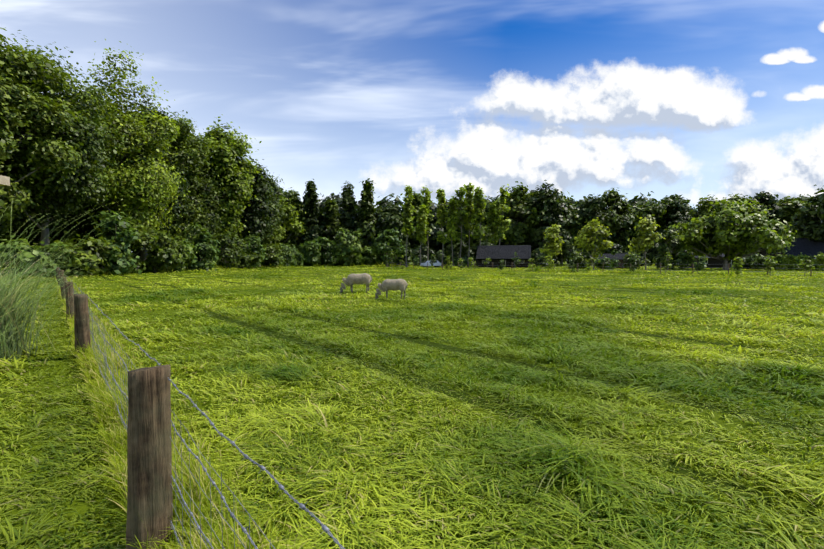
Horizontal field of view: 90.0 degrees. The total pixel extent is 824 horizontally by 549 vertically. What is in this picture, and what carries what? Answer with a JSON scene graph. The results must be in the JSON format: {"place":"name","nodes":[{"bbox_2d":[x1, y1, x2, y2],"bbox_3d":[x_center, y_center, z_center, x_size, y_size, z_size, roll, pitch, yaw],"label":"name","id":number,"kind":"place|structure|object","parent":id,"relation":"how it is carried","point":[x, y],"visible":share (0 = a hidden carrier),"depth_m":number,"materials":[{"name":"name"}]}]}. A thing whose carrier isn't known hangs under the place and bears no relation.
{"place":"outdoors","nodes":[
{"label":"outdoors","id":0,"kind":"place"},
{"bbox_2d":[56,277,375,548],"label":"fence line grass","id":1,"kind":"structure","parent":0,"point":[87,360],"depth_m":2.81,"materials":[{"name":"green plant"}]},
{"bbox_2d":[0,260,823,548],"bbox_3d":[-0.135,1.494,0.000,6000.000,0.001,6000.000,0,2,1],"label":"ground","id":2,"kind":"structure","parent":0,"point":[81,507],"depth_m":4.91,"materials":[{"name":"green plant"}]},
{"bbox_2d":[0,235,79,277],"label":"shrub","id":3,"kind":"object","parent":2,"relation":"on","point":[16,246],"visible":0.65,"depth_m":32.84,"materials":[{"name":"green plant"}]},
{"bbox_2d":[0,205,81,263],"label":"bush","id":4,"kind":"object","parent":2,"relation":"on","point":[35,238],"visible":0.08,"depth_m":46.03,"materials":[{"name":"green plant"}]},
{"bbox_2d":[0,28,103,239],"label":"oak tree","id":5,"kind":"object","parent":2,"relation":"on","point":[15,105],"visible":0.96,"depth_m":34.52,"materials":[{"name":"green plant"}]},
{"bbox_2d":[11,193,108,245],"bbox_3d":[-46.609,-10.893,52.395,14.371,21.438,15.759,0,2,1],"label":"bush","id":6,"kind":"object","parent":2,"relation":"on","point":[86,223],"visible":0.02,"depth_m":53.51,"materials":[{"name":"green plant"}]},
{"bbox_2d":[65,281,73,319],"bbox_3d":[-8.513,0.714,10.263,0.198,1.082,0.201,1,2,34],"label":"fence post","id":7,"kind":"object","parent":2,"relation":"on","point":[69,302],"visible":0.67,"depth_m":10.19,"materials":[{"name":"brown wood"}]},
{"bbox_2d":[0,199,141,361],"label":"ornamental grass","id":8,"kind":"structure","parent":2,"relation":"on","point":[9,342],"depth_m":6.15,"materials":[{"name":"green plant"}]},
{"bbox_2d":[0,34,144,245],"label":"oak tree","id":9,"kind":"object","parent":2,"relation":"on","point":[66,188],"visible":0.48,"depth_m":39.45,"materials":[{"name":"green plant"}]},
{"bbox_2d":[74,294,90,358],"bbox_3d":[-4.983,0.845,6.244,0.196,1.102,0.204,0,2,1],"label":"fence post","id":10,"kind":"object","parent":2,"relation":"on","point":[81,328],"visible":0.85,"depth_m":6.17,"materials":[{"name":"brown wood"}]},
{"bbox_2d":[50,234,123,276],"bbox_3d":[-29.640,-1.721,37.694,4.919,4.102,6.193,0,2,1],"label":"shrub","id":11,"kind":"object","parent":2,"relation":"on","point":[88,251],"visible":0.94,"depth_m":36.77,"materials":[{"name":"green plant"}]},
{"bbox_2d":[67,82,118,267],"bbox_3d":[-44.874,-13.242,59.337,16.603,25.658,15.405,0,2,1],"label":"oak tree","id":12,"kind":"object","parent":2,"relation":"on","point":[90,231],"visible":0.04,"depth_m":58.14,"materials":[{"name":"green plant"}]},
{"bbox_2d":[92,211,141,274],"bbox_3d":[-29.217,-3.035,40.481,5.405,6.538,4.636,1,2,29],"label":"shrub","id":13,"kind":"object","parent":2,"relation":"on","point":[113,229],"visible":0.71,"depth_m":39.85,"materials":[{"name":"green plant"}]},
{"bbox_2d":[47,39,190,248],"bbox_3d":[-34.407,-13.590,48.654,15.395,27.076,15.986,0,2,1],"label":"oak tree","id":14,"kind":"object","parent":2,"relation":"on","point":[135,185],"visible":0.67,"depth_m":48.26,"materials":[{"name":"green plant"}]},
{"bbox_2d":[99,217,158,273],"bbox_3d":[-29.568,-2.972,43.283,5.715,6.212,5.856,-2,3,-38],"label":"shrub","id":15,"kind":"object","parent":2,"relation":"on","point":[144,240],"visible":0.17,"depth_m":43.80,"materials":[{"name":"green plant"}]},
{"bbox_2d":[93,103,197,260],"bbox_3d":[-36.457,-11.934,56.532,13.032,23.247,14.083,0,2,1],"label":"oak tree","id":16,"kind":"object","parent":2,"relation":"on","point":[179,197],"visible":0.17,"depth_m":56.87,"materials":[{"name":"green plant"}]},
{"bbox_2d":[126,364,172,548],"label":"fence post","id":17,"kind":"object","parent":2,"relation":"on","point":[149,483],"visible":0.98,"depth_m":2.01,"materials":[{"name":"brown wood"}]},
{"bbox_2d":[137,226,184,272],"bbox_3d":[-29.272,-2.740,47.769,4.863,5.441,5.799,0,2,1],"label":"shrub","id":18,"kind":"object","parent":2,"relation":"on","point":[165,254],"visible":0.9,"depth_m":46.89,"materials":[{"name":"green plant"}]},
{"bbox_2d":[143,241,193,271],"bbox_3d":[-30.044,-2.371,50.872,4.840,4.481,5.227,0,2,1],"label":"shrub","id":19,"kind":"object","parent":2,"relation":"on","point":[181,249],"visible":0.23,"depth_m":50.72,"materials":[{"name":"green plant"}]},
{"bbox_2d":[150,109,218,242],"bbox_3d":[-36.494,-12.987,63.734,14.659,24.838,15.429,0,2,1],"label":"oak tree","id":20,"kind":"object","parent":2,"relation":"on","point":[194,157],"visible":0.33,"depth_m":62.27,"materials":[{"name":"green plant"}]},
{"bbox_2d":[170,235,200,271],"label":"shrub","id":21,"kind":"object","parent":2,"relation":"on","point":[191,254],"visible":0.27,"depth_m":53.47,"materials":[{"name":"green plant"}]},
{"bbox_2d":[182,223,220,270],"bbox_3d":[-29.053,-3.750,56.642,5.070,6.836,4.837,0,2,-12],"label":"shrub","id":22,"kind":"object","parent":2,"relation":"on","point":[206,249],"visible":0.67,"depth_m":56.37,"materials":[{"name":"green plant"}]},
{"bbox_2d":[173,132,230,252],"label":"oak tree","id":23,"kind":"object","parent":2,"relation":"on","point":[212,227],"visible":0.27,"depth_m":67.59,"materials":[{"name":"green plant"}]},
{"bbox_2d":[69,278,344,548],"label":"fence wire","id":24,"kind":"object","parent":2,"relation":"on","point":[325,528],"visible":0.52,"depth_m":1.76,"materials":[{"name":"grey metal"}]},
{"bbox_2d":[209,231,244,269],"bbox_3d":[-29.106,-3.644,63.346,4.969,6.157,6.784,2,3,40],"label":"shrub","id":25,"kind":"object","parent":2,"relation":"on","point":[227,239],"visible":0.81,"depth_m":62.97,"materials":[{"name":"green plant"}]},
{"bbox_2d":[196,117,264,262],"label":"oak tree","id":26,"kind":"object","parent":2,"relation":"on","point":[230,149],"visible":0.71,"depth_m":72.12,"materials":[{"name":"green plant"}]},
{"bbox_2d":[223,238,250,268],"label":"shrub","id":27,"kind":"object","parent":2,"relation":"on","point":[243,258],"visible":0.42,"depth_m":67.45,"materials":[{"name":"green plant"}]},
{"bbox_2d":[218,152,279,248],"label":"oak tree","id":28,"kind":"object","parent":2,"relation":"on","point":[253,223],"visible":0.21,"depth_m":81.39,"materials":[{"name":"green plant"}]},
{"bbox_2d":[234,251,264,268],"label":"shrub","id":29,"kind":"object","parent":2,"relation":"on","point":[254,258],"visible":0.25,"depth_m":71.06,"materials":[{"name":"green plant"}]},
{"bbox_2d":[241,234,264,267],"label":"shrub","id":30,"kind":"object","parent":2,"relation":"on","point":[254,245],"visible":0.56,"depth_m":73.53,"materials":[{"name":"green plant"}]},
{"bbox_2d":[235,186,279,247],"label":"oak tree","id":31,"kind":"object","parent":2,"relation":"on","point":[273,205],"visible":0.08,"depth_m":86.80,"materials":[{"name":"green plant"}]},
{"bbox_2d":[258,173,286,266],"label":"oak tree","id":32,"kind":"object","parent":2,"relation":"on","point":[267,240],"visible":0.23,"depth_m":94.92,"materials":[{"name":"green plant"}]},
{"bbox_2d":[261,243,287,267],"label":"shrub","id":33,"kind":"object","parent":2,"relation":"on","point":[272,255],"visible":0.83,"depth_m":80.45,"materials":[{"name":"green plant"}]},
{"bbox_2d":[271,243,293,266],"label":"shrub","id":34,"kind":"object","parent":2,"relation":"on","point":[285,249],"visible":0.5,"depth_m":86.88,"materials":[{"name":"green plant"}]},
{"bbox_2d":[263,191,305,247],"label":"oak tree","id":35,"kind":"object","parent":2,"relation":"on","point":[294,226],"visible":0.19,"depth_m":103.09,"materials":[{"name":"green plant"}]},
{"bbox_2d":[274,186,300,244],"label":"oak tree","id":36,"kind":"object","parent":2,"relation":"on","point":[287,194],"visible":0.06,"depth_m":107.25,"materials":[{"name":"green plant"}]},
{"bbox_2d":[282,187,303,250],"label":"tree","id":37,"kind":"object","parent":2,"relation":"on","point":[296,202],"visible":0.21,"depth_m":109.10,"materials":[{"name":"green plant"}]},
{"bbox_2d":[286,241,306,266],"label":"shrub","id":38,"kind":"object","parent":2,"relation":"on","point":[299,257],"visible":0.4,"depth_m":94.13,"materials":[{"name":"green plant"}]},
{"bbox_2d":[294,179,321,249],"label":"tree","id":39,"kind":"object","parent":2,"relation":"on","point":[309,220],"visible":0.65,"depth_m":108.85,"materials":[{"name":"green plant"}]},
{"bbox_2d":[300,240,321,265],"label":"shrub","id":40,"kind":"object","parent":2,"relation":"on","point":[313,252],"visible":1,"depth_m":99.26,"materials":[{"name":"green plant"}]},
{"bbox_2d":[313,236,335,265],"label":"shrub","id":41,"kind":"object","parent":2,"relation":"on","point":[326,255],"visible":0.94,"depth_m":102.48,"materials":[{"name":"green plant"}]},
{"bbox_2d":[319,196,340,265],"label":"tree","id":42,"kind":"object","parent":2,"relation":"on","point":[330,215],"visible":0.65,"depth_m":111.23,"materials":[{"name":"green plant"}]},
{"bbox_2d":[315,192,344,226],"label":"tree","id":43,"kind":"object","parent":2,"relation":"on","point":[336,197],"visible":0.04,"depth_m":128.43,"materials":[{"name":"green plant"}]},
{"bbox_2d":[334,182,358,256],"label":"tree","id":44,"kind":"object","parent":2,"relation":"on","point":[348,221],"visible":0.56,"depth_m":106.79,"materials":[{"name":"green plant"}]},
{"bbox_2d":[331,227,363,265],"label":"shrub","id":45,"kind":"object","parent":2,"relation":"on","point":[346,247],"visible":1,"depth_m":95.87,"materials":[{"name":"green plant"}]},
{"bbox_2d":[340,273,371,292],"bbox_3d":[-2.510,0.397,18.465,1.437,0.923,0.590,0,2,1],"label":"sheep","id":46,"kind":"object","parent":2,"relation":"on","point":[362,278],"visible":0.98,"depth_m":18.27},
{"bbox_2d":[355,178,381,264],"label":"tree","id":47,"kind":"object","parent":2,"relation":"on","point":[366,217],"visible":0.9,"depth_m":107.18,"materials":[{"name":"green plant"}]},
{"bbox_2d":[361,246,375,265],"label":"shrub","id":48,"kind":"object","parent":2,"relation":"on","point":[367,259],"visible":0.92,"depth_m":104.63,"materials":[{"name":"green plant"}]},
{"bbox_2d":[370,193,403,263],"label":"tree","id":49,"kind":"object","parent":2,"relation":"on","point":[383,202],"visible":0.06,"depth_m":126.31,"materials":[{"name":"green plant"}]},
{"bbox_2d":[370,227,407,266],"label":"shrub","id":50,"kind":"object","parent":2,"relation":"on","point":[383,241],"visible":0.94,"depth_m":93.90,"materials":[{"name":"green plant"}]},
{"bbox_2d":[375,279,407,299],"bbox_3d":[-0.782,0.558,15.469,1.262,0.808,0.493,0,2,9],"label":"sheep","id":51,"kind":"object","parent":2,"relation":"on","point":[386,285],"visible":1,"depth_m":15.31},
{"bbox_2d":[373,204,415,250],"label":"tree","id":52,"kind":"object","parent":2,"relation":"on","point":[389,216],"visible":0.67,"depth_m":111.19,"materials":[{"name":"green plant"}]},
{"bbox_2d":[401,185,415,266],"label":"poplar tree","id":53,"kind":"object","parent":2,"relation":"on","point":[407,228],"visible":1,"depth_m":86.00,"materials":[{"name":"green plant"}]},
{"bbox_2d":[398,191,429,264],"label":"tree","id":54,"kind":"object","parent":2,"relation":"on","point":[416,203],"visible":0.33,"depth_m":114.54,"materials":[{"name":"green plant"}]},
{"bbox_2d":[412,205,428,266],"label":"poplar tree","id":55,"kind":"object","parent":2,"relation":"on","point":[420,229],"visible":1,"depth_m":86.34,"materials":[{"name":"green plant"}]},
{"bbox_2d":[411,244,435,265],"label":"shrub","id":56,"kind":"object","parent":2,"relation":"on","point":[415,253],"visible":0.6,"depth_m":99.50,"materials":[{"name":"green plant"}]},
{"bbox_2d":[419,187,433,260],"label":"poplar tree","id":57,"kind":"object","parent":2,"relation":"on","point":[426,201],"visible":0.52,"depth_m":89.34,"materials":[{"name":"green plant"}]},
{"bbox_2d":[435,188,447,266],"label":"poplar tree","id":58,"kind":"object","parent":2,"relation":"on","point":[442,213],"visible":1,"depth_m":85.02,"materials":[{"name":"green plant"}]},
{"bbox_2d":[421,209,464,259],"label":"tree","id":59,"kind":"object","parent":2,"relation":"on","point":[434,244],"visible":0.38,"depth_m":110.42,"materials":[{"name":"green plant"}]},
{"bbox_2d":[446,198,459,266],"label":"poplar tree","id":60,"kind":"object","parent":2,"relation":"on","point":[451,226],"visible":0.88,"depth_m":85.80,"materials":[{"name":"green plant"}]},
{"bbox_2d":[95,269,823,522],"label":"wheel ruts","id":61,"kind":"structure","parent":2,"relation":"on","point":[682,470],"depth_m":5.37,"materials":[{"name":"green plant"}]},
{"bbox_2d":[450,187,469,258],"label":"poplar tree","id":62,"kind":"object","parent":2,"relation":"on","point":[460,194],"visible":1,"depth_m":84.58,"materials":[{"name":"green plant"}]},
{"bbox_2d":[446,241,475,261],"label":"shrub","id":63,"kind":"object","parent":2,"relation":"on","point":[456,252],"visible":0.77,"depth_m":103.33,"materials":[{"name":"green plant"}]},
{"bbox_2d":[463,182,474,266],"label":"poplar tree","id":64,"kind":"object","parent":2,"relation":"on","point":[469,201],"visible":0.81,"depth_m":85.90,"materials":[{"name":"green plant"}]},
{"bbox_2d":[443,213,497,258],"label":"tree","id":65,"kind":"object","parent":2,"relation":"on","point":[476,240],"visible":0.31,"depth_m":108.53,"materials":[{"name":"green plant"}]},
{"bbox_2d":[470,187,487,245],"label":"poplar tree","id":66,"kind":"object","parent":2,"relation":"on","point":[479,216],"visible":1,"depth_m":83.71,"materials":[{"name":"green plant"}]},
{"bbox_2d":[467,197,509,245],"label":"tree","id":67,"kind":"object","parent":2,"relation":"on","point":[486,210],"visible":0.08,"depth_m":114.75,"materials":[{"name":"green plant"}]},
{"bbox_2d":[483,201,502,244],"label":"poplar tree","id":68,"kind":"object","parent":2,"relation":"on","point":[492,216],"visible":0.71,"depth_m":87.28,"materials":[{"name":"green plant"}]},
{"bbox_2d":[491,184,510,244],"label":"poplar tree","id":69,"kind":"object","parent":2,"relation":"on","point":[500,206],"visible":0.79,"depth_m":86.46,"materials":[{"name":"green plant"}]},
{"bbox_2d":[476,245,530,267],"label":"barn","id":70,"kind":"structure","parent":2,"relation":"on","point":[496,254],"depth_m":81.28,"materials":[{"name":"tile"}]},
{"bbox_2d":[501,181,547,247],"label":"tree","id":71,"kind":"object","parent":2,"relation":"on","point":[515,233],"visible":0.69,"depth_m":110.39,"materials":[{"name":"green plant"}]},
{"bbox_2d":[523,180,573,251],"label":"tree","id":72,"kind":"object","parent":2,"relation":"on","point":[547,198],"visible":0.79,"depth_m":109.10,"materials":[{"name":"green plant"}]},
{"bbox_2d":[539,224,563,268],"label":"young tree","id":73,"kind":"object","parent":2,"relation":"on","point":[555,239],"visible":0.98,"depth_m":58.73,"materials":[{"name":"green plant"}]},
{"bbox_2d":[542,191,586,264],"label":"tree","id":74,"kind":"object","parent":2,"relation":"on","point":[573,230],"visible":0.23,"depth_m":112.54,"materials":[{"name":"green plant"}]},
{"bbox_2d":[547,240,582,264],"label":"shrub","id":75,"kind":"object","parent":2,"relation":"on","point":[567,254],"visible":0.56,"depth_m":99.23,"materials":[{"name":"green plant"}]},
{"bbox_2d":[565,251,586,268],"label":"bush","id":76,"kind":"object","parent":2,"relation":"on","point":[580,260],"visible":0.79,"depth_m":68.69,"materials":[{"name":"green plant"}]},
{"bbox_2d":[566,194,618,251],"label":"tree","id":77,"kind":"object","parent":2,"relation":"on","point":[590,207],"visible":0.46,"depth_m":112.08,"materials":[{"name":"green plant"}]},
{"bbox_2d":[574,217,612,269],"bbox_3d":[26.279,-4.322,59.240,6.016,7.800,4.369,0,2,1],"label":"young tree","id":78,"kind":"object","parent":2,"relation":"on","point":[585,240],"visible":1,"depth_m":58.60,"materials":[{"name":"green plant"}]},
{"bbox_2d":[594,255,612,268],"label":"bush","id":79,"kind":"object","parent":2,"relation":"on","point":[602,261],"visible":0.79,"depth_m":66.78,"materials":[{"name":"green plant"}]},
{"bbox_2d":[392,262,823,275],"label":"fence","id":80,"kind":"object","parent":2,"relation":"on","point":[577,266],"visible":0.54,"depth_m":49.59,"materials":[{"name":"brown wood"}]},
{"bbox_2d":[594,187,638,252],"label":"tree","id":81,"kind":"object","parent":2,"relation":"on","point":[617,206],"visible":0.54,"depth_m":113.53,"materials":[{"name":"green plant"}]},
{"bbox_2d":[602,243,631,254],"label":"shrub","id":82,"kind":"object","parent":2,"relation":"on","point":[619,248],"visible":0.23,"depth_m":103.05,"materials":[{"name":"green plant"}]},
{"bbox_2d":[615,214,650,250],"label":"tree","id":83,"kind":"object","parent":2,"relation":"on","point":[632,229],"visible":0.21,"depth_m":114.89,"materials":[{"name":"green plant"}]},
{"bbox_2d":[622,251,650,268],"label":"bush","id":84,"kind":"object","parent":2,"relation":"on","point":[627,264],"visible":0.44,"depth_m":67.60,"materials":[{"name":"green plant"}]},
{"bbox_2d":[624,191,653,211],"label":"tree","id":85,"kind":"object","parent":2,"relation":"on","point":[638,201],"visible":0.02,"depth_m":126.06,"materials":[{"name":"green plant"}]},
{"bbox_2d":[625,217,664,269],"bbox_3d":[32.648,-4.290,58.477,3.712,7.790,4.893,-1,2,-15],"label":"young tree","id":86,"kind":"object","parent":2,"relation":"on","point":[642,241],"visible":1,"depth_m":57.55,"materials":[{"name":"green plant"}]},
{"bbox_2d":[629,201,667,259],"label":"tree","id":87,"kind":"object","parent":2,"relation":"on","point":[653,210],"visible":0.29,"depth_m":115.06,"materials":[{"name":"green plant"}]},
{"bbox_2d":[644,241,670,264],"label":"shrub","id":88,"kind":"object","parent":2,"relation":"on","point":[650,256],"visible":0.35,"depth_m":102.93,"materials":[{"name":"green plant"}]},
{"bbox_2d":[651,257,678,268],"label":"bush","id":89,"kind":"object","parent":2,"relation":"on","point":[662,262],"visible":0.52,"depth_m":66.35,"materials":[{"name":"green plant"}]},
{"bbox_2d":[655,227,684,269],"bbox_3d":[39.211,-3.859,62.808,4.825,6.631,3.742,0,2,1],"label":"young tree","id":90,"kind":"object","parent":2,"relation":"on","point":[672,245],"visible":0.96,"depth_m":62.23,"materials":[{"name":"green plant"}]},
{"bbox_2d":[653,198,696,255],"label":"tree","id":91,"kind":"object","parent":2,"relation":"on","point":[675,212],"visible":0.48,"depth_m":117.33,"materials":[{"name":"green plant"}]},
{"bbox_2d":[676,252,694,268],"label":"bush","id":92,"kind":"object","parent":2,"relation":"on","point":[685,260],"visible":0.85,"depth_m":68.44,"materials":[{"name":"green plant"}]},
{"bbox_2d":[689,194,724,219],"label":"tree","id":93,"kind":"object","parent":2,"relation":"on","point":[704,207],"visible":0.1,"depth_m":113.94,"materials":[{"name":"green plant"}]},
{"bbox_2d":[668,199,796,269],"bbox_3d":[47.825,-6.045,62.180,14.669,11.085,14.786,-2,3,-44],"label":"spreading tree","id":94,"kind":"object","parent":2,"relation":"on","point":[737,228],"visible":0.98,"depth_m":59.00,"materials":[{"name":"green plant"}]},
{"bbox_2d":[730,257,743,274],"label":"bush","id":95,"kind":"object","parent":2,"relation":"on","point":[737,264],"visible":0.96,"depth_m":40.17,"materials":[{"name":"green plant"}]},
{"bbox_2d":[722,193,769,248],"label":"tree","id":96,"kind":"object","parent":2,"relation":"on","point":[735,197],"visible":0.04,"depth_m":118.30,"materials":[{"name":"green plant"}]},
{"bbox_2d":[740,253,758,268],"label":"bush","id":97,"kind":"object","parent":2,"relation":"on","point":[746,264],"visible":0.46,"depth_m":66.99,"materials":[{"name":"green plant"}]},
{"bbox_2d":[749,255,772,269],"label":"bush","id":98,"kind":"object","parent":2,"relation":"on","point":[757,264],"visible":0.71,"depth_m":64.41,"materials":[{"name":"green plant"}]},
{"bbox_2d":[751,191,782,221],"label":"tree","id":99,"kind":"object","parent":2,"relation":"on","point":[766,198],"visible":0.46,"depth_m":118.48,"materials":[{"name":"green plant"}]},
{"bbox_2d":[762,255,777,275],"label":"sapling","id":100,"kind":"object","parent":2,"relation":"on","point":[768,265],"visible":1,"depth_m":38.51,"materials":[{"name":"green plant"}]},
{"bbox_2d":[769,254,789,269],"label":"bush","id":101,"kind":"object","parent":2,"relation":"on","point":[782,263],"visible":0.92,"depth_m":61.07,"materials":[{"name":"green plant"}]},
{"bbox_2d":[754,238,823,259],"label":"barn","id":102,"kind":"structure","parent":2,"relation":"on","point":[804,246],"depth_m":91.29,"materials":[{"name":"tile"}]},
{"bbox_2d":[784,254,799,269],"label":"hedge","id":103,"kind":"object","parent":2,"relation":"on","point":[793,260],"visible":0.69,"depth_m":61.32,"materials":[{"name":"green plant"}]},
{"bbox_2d":[770,196,814,237],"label":"tree","id":104,"kind":"object","parent":2,"relation":"on","point":[791,207],"visible":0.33,"depth_m":117.30,"materials":[{"name":"green plant"}]},
{"bbox_2d":[788,185,823,241],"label":"tree","id":105,"kind":"object","parent":2,"relation":"on","point":[810,225],"visible":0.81,"depth_m":92.77,"materials":[{"name":"green plant"}]},
{"bbox_2d":[812,188,823,223],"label":"tree","id":106,"kind":"object","parent":2,"relation":"on","point":[820,208],"visible":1,"depth_m":61.31,"materials":[{"name":"green plant"}]},
{"bbox_2d":[0,0,823,259],"label":"sky","id":107,"kind":"structure","parent":0,"point":[694,100],"materials":[{"name":"blue"}]},
{"bbox_2d":[598,253,629,268],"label":"barn","id":108,"kind":"structure","parent":0,"point":[619,256],"depth_m":73.60,"materials":[{"name":"tile"}]},
{"bbox_2d":[688,253,734,268],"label":"dark shed","id":109,"kind":"structure","parent":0,"point":[711,263],"depth_m":72.50,"materials":[{"name":"tile"}]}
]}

